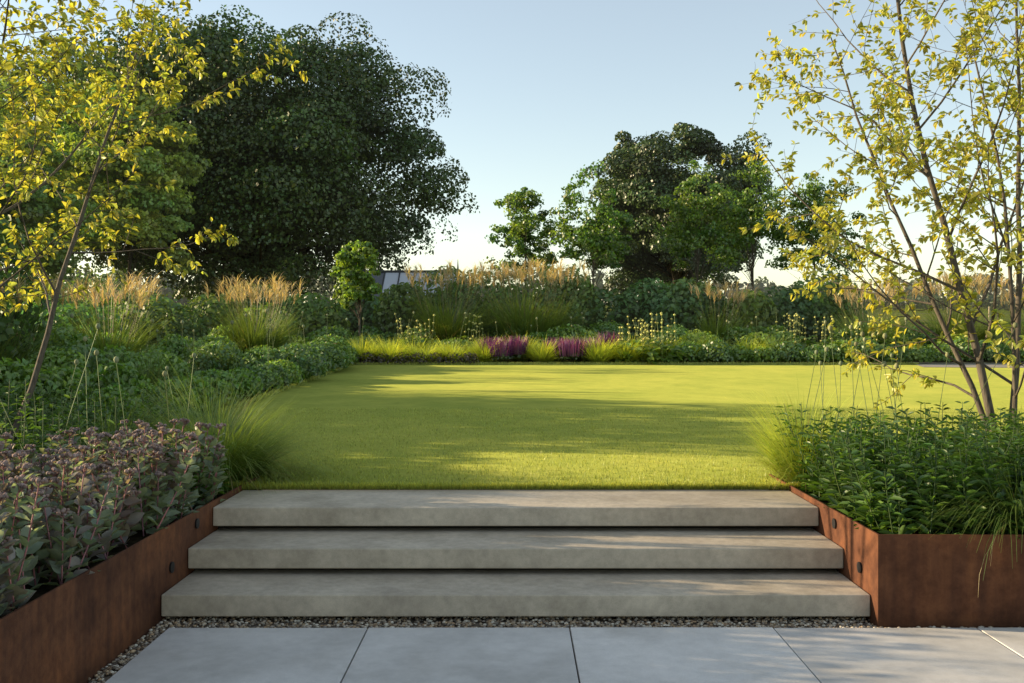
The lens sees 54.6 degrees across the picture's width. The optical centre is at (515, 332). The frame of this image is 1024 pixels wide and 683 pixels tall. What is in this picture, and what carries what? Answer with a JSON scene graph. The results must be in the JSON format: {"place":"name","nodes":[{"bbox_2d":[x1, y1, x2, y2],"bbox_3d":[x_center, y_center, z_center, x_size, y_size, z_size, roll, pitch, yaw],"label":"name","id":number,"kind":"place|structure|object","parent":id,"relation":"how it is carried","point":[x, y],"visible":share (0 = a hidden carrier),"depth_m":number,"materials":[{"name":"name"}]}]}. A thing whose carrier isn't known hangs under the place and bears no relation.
{"place":"outdoors","nodes":[
{"label":"outdoors","id":0,"kind":"place"},
{"bbox_2d":[0,323,195,376],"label":"flower heads","id":1,"kind":"object","parent":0,"point":[115,359],"visible":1,"depth_m":7.56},
{"bbox_2d":[0,0,308,443],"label":"young tree","id":2,"kind":"object","parent":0,"point":[41,121],"depth_m":7.69,"materials":[{"name":"green plant"}]},
{"bbox_2d":[328,240,381,336],"bbox_3d":[-4.268,-0.909,26.491,1.444,3.187,1.512,0,0,0],"label":"young tree","id":3,"kind":"object","parent":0,"point":[356,282],"depth_m":26.21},
{"bbox_2d":[367,273,455,301],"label":"building","id":4,"kind":"structure","parent":0,"point":[390,279],"depth_m":41.55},
{"bbox_2d":[351,261,458,292],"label":"building roof","id":5,"kind":"structure","parent":4,"relation":"attached to","point":[393,271],"depth_m":41.94,"materials":[{"name":"grey"}]},
{"bbox_2d":[88,617,870,682],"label":"gravel","id":6,"kind":"structure","parent":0,"point":[106,677],"depth_m":5.86,"materials":[{"name":"grey gravel"}]},
{"bbox_2d":[0,475,259,682],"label":"retaining wall","id":7,"kind":"structure","parent":6,"relation":"on","point":[83,627],"depth_m":4.99,"materials":[{"name":"brown metal"}]},
{"bbox_2d":[169,562,174,572],"bbox_3d":[-2.103,1.430,6.040,0.029,0.068,0.068,0,0,0],"label":"step light","id":8,"kind":"object","parent":7,"relation":"attached to","point":[171,567],"visible":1,"depth_m":6.03,"materials":[{"name":"black metal"}]},
{"bbox_2d":[195,518,199,528],"bbox_3d":[-2.103,1.255,6.520,0.029,0.068,0.068,0,0,0],"label":"step light","id":9,"kind":"object","parent":7,"relation":"attached to","point":[197,522],"visible":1,"depth_m":6.51,"materials":[{"name":"black metal"}]},
{"bbox_2d":[105,628,366,682],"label":"paving slab","id":10,"kind":"structure","parent":6,"relation":"on","point":[247,655],"depth_m":5.20,"materials":[{"name":"concrete"}]},
{"bbox_2d":[342,628,578,682],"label":"paving slab","id":11,"kind":"structure","parent":6,"relation":"on","point":[464,655],"depth_m":5.19,"materials":[{"name":"concrete"}]},
{"bbox_2d":[161,570,869,615],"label":"step slab","id":12,"kind":"structure","parent":6,"relation":"on","point":[515,593],"depth_m":5.89,"materials":[{"name":"grey concrete"}]},
{"bbox_2d":[194,568,836,570],"bbox_3d":[0.000,1.614,7.060,4.200,0.212,1.160,0,0,0],"label":"step support","id":13,"kind":"object","parent":12,"relation":"on","point":[515,569],"depth_m":6.48,"materials":[{"name":"grey concrete"}]},
{"bbox_2d":[188,528,842,567],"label":"step slab","id":14,"kind":"structure","parent":13,"relation":"on","point":[515,548],"depth_m":6.34,"materials":[{"name":"grey concrete"}]},
{"bbox_2d":[218,526,812,528],"bbox_3d":[0.000,1.529,7.320,4.200,0.382,0.640,0,0,0],"label":"step support","id":15,"kind":"object","parent":14,"relation":"on","point":[515,527],"depth_m":7.00,"materials":[{"name":"grey concrete"}]},
{"bbox_2d":[213,490,818,525],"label":"step slab","id":16,"kind":"structure","parent":15,"relation":"on","point":[525,508],"depth_m":6.86,"materials":[{"name":"grey concrete"}]},
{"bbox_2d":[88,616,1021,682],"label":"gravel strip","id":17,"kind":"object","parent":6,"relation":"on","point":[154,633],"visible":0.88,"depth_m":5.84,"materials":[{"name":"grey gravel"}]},
{"bbox_2d":[570,627,819,682],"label":"paving slab","id":18,"kind":"structure","parent":6,"relation":"on","point":[685,655],"depth_m":5.19,"materials":[{"name":"concrete"}]},
{"bbox_2d":[769,474,879,626],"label":"planter side wall","id":19,"kind":"structure","parent":6,"relation":"on","point":[861,544],"depth_m":6.13,"materials":[{"name":"brown metal"}]},
{"bbox_2d":[832,518,836,528],"bbox_3d":[2.103,1.255,6.520,0.029,0.068,0.068,0,0,0],"label":"step light","id":20,"kind":"object","parent":19,"relation":"attached to","point":[834,523],"visible":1,"depth_m":6.50,"materials":[{"name":"black metal"}]},
{"bbox_2d":[857,562,861,572],"bbox_3d":[2.103,1.430,6.040,0.029,0.068,0.068,0,0,0],"label":"step light","id":21,"kind":"object","parent":19,"relation":"attached to","point":[859,567],"visible":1,"depth_m":6.03,"materials":[{"name":"black metal"}]},
{"bbox_2d":[774,628,1023,682],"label":"paving slab","id":22,"kind":"structure","parent":6,"relation":"on","point":[900,655],"depth_m":5.21,"materials":[{"name":"concrete"}]},
{"bbox_2d":[880,534,1023,627],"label":"planter wall","id":23,"kind":"structure","parent":6,"relation":"on","point":[937,580],"depth_m":5.75,"materials":[{"name":"brown metal"}]},
{"bbox_2d":[978,628,1023,658],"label":"paving slab","id":24,"kind":"structure","parent":6,"relation":"on","point":[1012,639],"depth_m":5.52,"materials":[{"name":"concrete"}]},
{"bbox_2d":[0,355,1023,617],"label":"border soil","id":25,"kind":"structure","parent":0,"point":[132,539],"depth_m":6.09,"materials":[{"name":"brown soil"}]},
{"bbox_2d":[0,329,193,461],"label":"plant stems","id":26,"kind":"object","parent":25,"relation":"on","point":[100,397],"visible":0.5,"depth_m":7.24,"materials":[{"name":"green plant"}]},
{"bbox_2d":[0,421,227,616],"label":"sedum","id":27,"kind":"object","parent":25,"relation":"on","point":[44,553],"depth_m":5.50,"materials":[{"name":"green plant"}]},
{"bbox_2d":[0,418,225,545],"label":"flower heads","id":28,"kind":"object","parent":27,"relation":"attached to","point":[159,447],"visible":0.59,"depth_m":5.99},
{"bbox_2d":[0,380,230,503],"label":"perennials","id":29,"kind":"object","parent":25,"relation":"on","point":[29,435],"depth_m":7.79,"materials":[{"name":"green plant"}]},
{"bbox_2d":[0,325,331,415],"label":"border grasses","id":30,"kind":"object","parent":25,"relation":"on","point":[153,379],"visible":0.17,"depth_m":14.20,"materials":[{"name":"green plant"}]},
{"bbox_2d":[0,323,359,440],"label":"shrubs","id":31,"kind":"object","parent":25,"relation":"on","point":[295,362],"visible":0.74,"depth_m":14.31,"materials":[{"name":"green plant"}]},
{"bbox_2d":[44,354,358,526],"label":"grasses","id":32,"kind":"object","parent":25,"relation":"on","point":[242,466],"visible":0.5,"depth_m":8.11,"materials":[{"name":"green plant"}]},
{"bbox_2d":[0,209,867,361],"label":"hedge shrubs","id":33,"kind":"object","parent":25,"relation":"on","point":[669,301],"visible":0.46,"depth_m":28.58,"materials":[{"name":"green plant"}]},
{"bbox_2d":[72,312,878,378],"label":"border plant stems","id":34,"kind":"object","parent":25,"relation":"on","point":[646,336],"visible":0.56,"depth_m":24.54,"materials":[{"name":"plant"}]},
{"bbox_2d":[70,309,877,347],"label":"flowers","id":35,"kind":"object","parent":34,"relation":"attached to","point":[303,326],"visible":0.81,"depth_m":24.78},
{"bbox_2d":[0,277,1023,381],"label":"tall grass blades","id":36,"kind":"object","parent":25,"relation":"on","point":[442,328],"visible":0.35,"depth_m":25.89,"materials":[{"name":"green plant"}]},
{"bbox_2d":[0,256,1023,357],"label":"ornamental grasses","id":37,"kind":"object","parent":25,"relation":"on","point":[237,288],"visible":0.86,"depth_m":25.62,"materials":[{"name":"beige plant"}]},
{"bbox_2d":[714,379,1023,590],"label":"grasses","id":38,"kind":"object","parent":25,"relation":"on","point":[776,455],"visible":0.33,"depth_m":7.67,"materials":[{"name":"green plant"}]},
{"bbox_2d":[721,0,1023,436],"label":"young tree","id":39,"kind":"object","parent":25,"relation":"on","point":[1012,257],"depth_m":8.11,"materials":[{"name":"green plant"}]},
{"bbox_2d":[771,401,1023,538],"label":"perennials","id":40,"kind":"object","parent":25,"relation":"on","point":[862,513],"depth_m":6.15,"materials":[{"name":"green plant"}]},
{"bbox_2d":[802,321,1014,456],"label":"plant stems","id":41,"kind":"object","parent":25,"relation":"on","point":[869,381],"visible":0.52,"depth_m":8.14,"materials":[{"name":"plant"}]},
{"bbox_2d":[0,0,1023,304],"label":"sky","id":42,"kind":"structure","parent":0,"point":[542,91],"materials":[{"name":"blue"}]},
{"bbox_2d":[175,616,851,616],"bbox_3d":[0.000,1.699,6.820,4.200,0.042,1.640,0,0,0],"label":"step support","id":43,"kind":"object","parent":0,"point":[510,616],"visible":0.07,"depth_m":6.00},
{"bbox_2d":[8,305,1023,494],"bbox_3d":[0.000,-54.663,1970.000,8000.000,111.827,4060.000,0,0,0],"label":"terrain","id":44,"kind":"structure","parent":0,"point":[924,311],"depth_m":67.75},
{"bbox_2d":[0,119,97,293],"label":"tree","id":45,"kind":"object","parent":44,"relation":"on","point":[38,205],"depth_m":32.74,"materials":[{"name":"green plant"}]},
{"bbox_2d":[0,70,108,315],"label":"tree","id":46,"kind":"object","parent":44,"relation":"on","point":[38,106],"depth_m":49.16,"materials":[{"name":"green plant"}]},
{"bbox_2d":[0,35,156,274],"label":"tree","id":47,"kind":"object","parent":44,"relation":"on","point":[51,86],"depth_m":41.35,"materials":[{"name":"green plant"}]},
{"bbox_2d":[43,83,212,301],"bbox_3d":[-15.119,-4.623,38.343,6.507,9.990,6.550,0,0,0],"label":"tree","id":48,"kind":"object","parent":44,"relation":"on","point":[155,163],"depth_m":37.22,"materials":[{"name":"green plant"}]},
{"bbox_2d":[30,1,479,314],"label":"oak","id":49,"kind":"object","parent":44,"relation":"on","point":[279,149],"depth_m":49.65,"materials":[{"name":"green plant"}]},
{"bbox_2d":[2,263,1023,310],"bbox_3d":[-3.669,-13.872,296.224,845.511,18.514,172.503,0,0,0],"label":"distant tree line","id":50,"kind":"object","parent":44,"relation":"on","point":[760,281],"visible":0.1,"depth_m":299.29,"materials":[{"name":"green plant"}]},
{"bbox_2d":[483,187,559,292],"bbox_3d":[0.211,-2.165,33.105,2.624,5.338,2.961,0,0,0],"label":"young tree","id":51,"kind":"object","parent":44,"relation":"on","point":[519,205],"depth_m":32.71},
{"bbox_2d":[654,159,745,326],"bbox_3d":[6.454,-2.828,35.030,3.293,6.545,3.478,0,0,0],"label":"young tree","id":52,"kind":"object","parent":44,"relation":"on","point":[686,239],"depth_m":34.53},
{"bbox_2d":[702,160,802,290],"bbox_3d":[8.562,-2.937,36.147,3.715,6.709,3.464,0,0,0],"label":"young tree","id":53,"kind":"object","parent":44,"relation":"on","point":[756,213],"depth_m":35.85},
{"bbox_2d":[770,172,866,284],"bbox_3d":[10.628,-2.607,34.740,3.230,6.106,3.504,0,0,0],"label":"young tree","id":54,"kind":"object","parent":44,"relation":"on","point":[816,192],"depth_m":34.57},
{"bbox_2d":[475,331,622,356],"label":"purple flowers","id":55,"kind":"object","parent":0,"point":[517,347],"visible":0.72,"depth_m":23.95,"materials":[{"name":"purple plant"}]},
{"bbox_2d":[334,329,805,364],"bbox_3d":[1.073,0.488,24.408,12.690,1.274,2.826,0,0,0],"label":"sesleria","id":56,"kind":"object","parent":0,"point":[543,355],"visible":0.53,"depth_m":23.83,"materials":[{"name":"green plant"}]},
{"bbox_2d":[548,159,634,289],"bbox_3d":[2.364,-2.421,31.139,2.692,5.966,2.982,0,0,0],"label":"young tree","id":57,"kind":"object","parent":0,"point":[612,221],"depth_m":30.60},
{"bbox_2d":[188,361,1023,489],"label":"lawn","id":58,"kind":"structure","parent":0,"point":[438,388],"depth_m":12.50,"materials":[{"name":"green plant"}]},
{"bbox_2d":[279,317,1023,364],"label":"border perennials","id":59,"kind":"object","parent":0,"point":[928,351],"visible":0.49,"depth_m":24.24,"materials":[{"name":"green plant"}]},
{"bbox_2d":[580,122,772,298],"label":"oak","id":60,"kind":"object","parent":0,"point":[649,175],"depth_m":76.80,"materials":[{"name":"green plant"}]},
{"bbox_2d":[815,317,1017,368],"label":"flowers","id":61,"kind":"object","parent":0,"point":[896,365],"visible":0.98,"depth_m":8.13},
{"bbox_2d":[864,307,990,323],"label":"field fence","id":62,"kind":"object","parent":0,"point":[948,314],"visible":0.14,"depth_m":61.96,"materials":[{"name":"brown wood"}]},
{"bbox_2d":[909,362,1023,367],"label":"gravel path","id":63,"kind":"structure","parent":0,"point":[951,364],"depth_m":23.36,"materials":[{"name":"beige gravel"}]}
]}

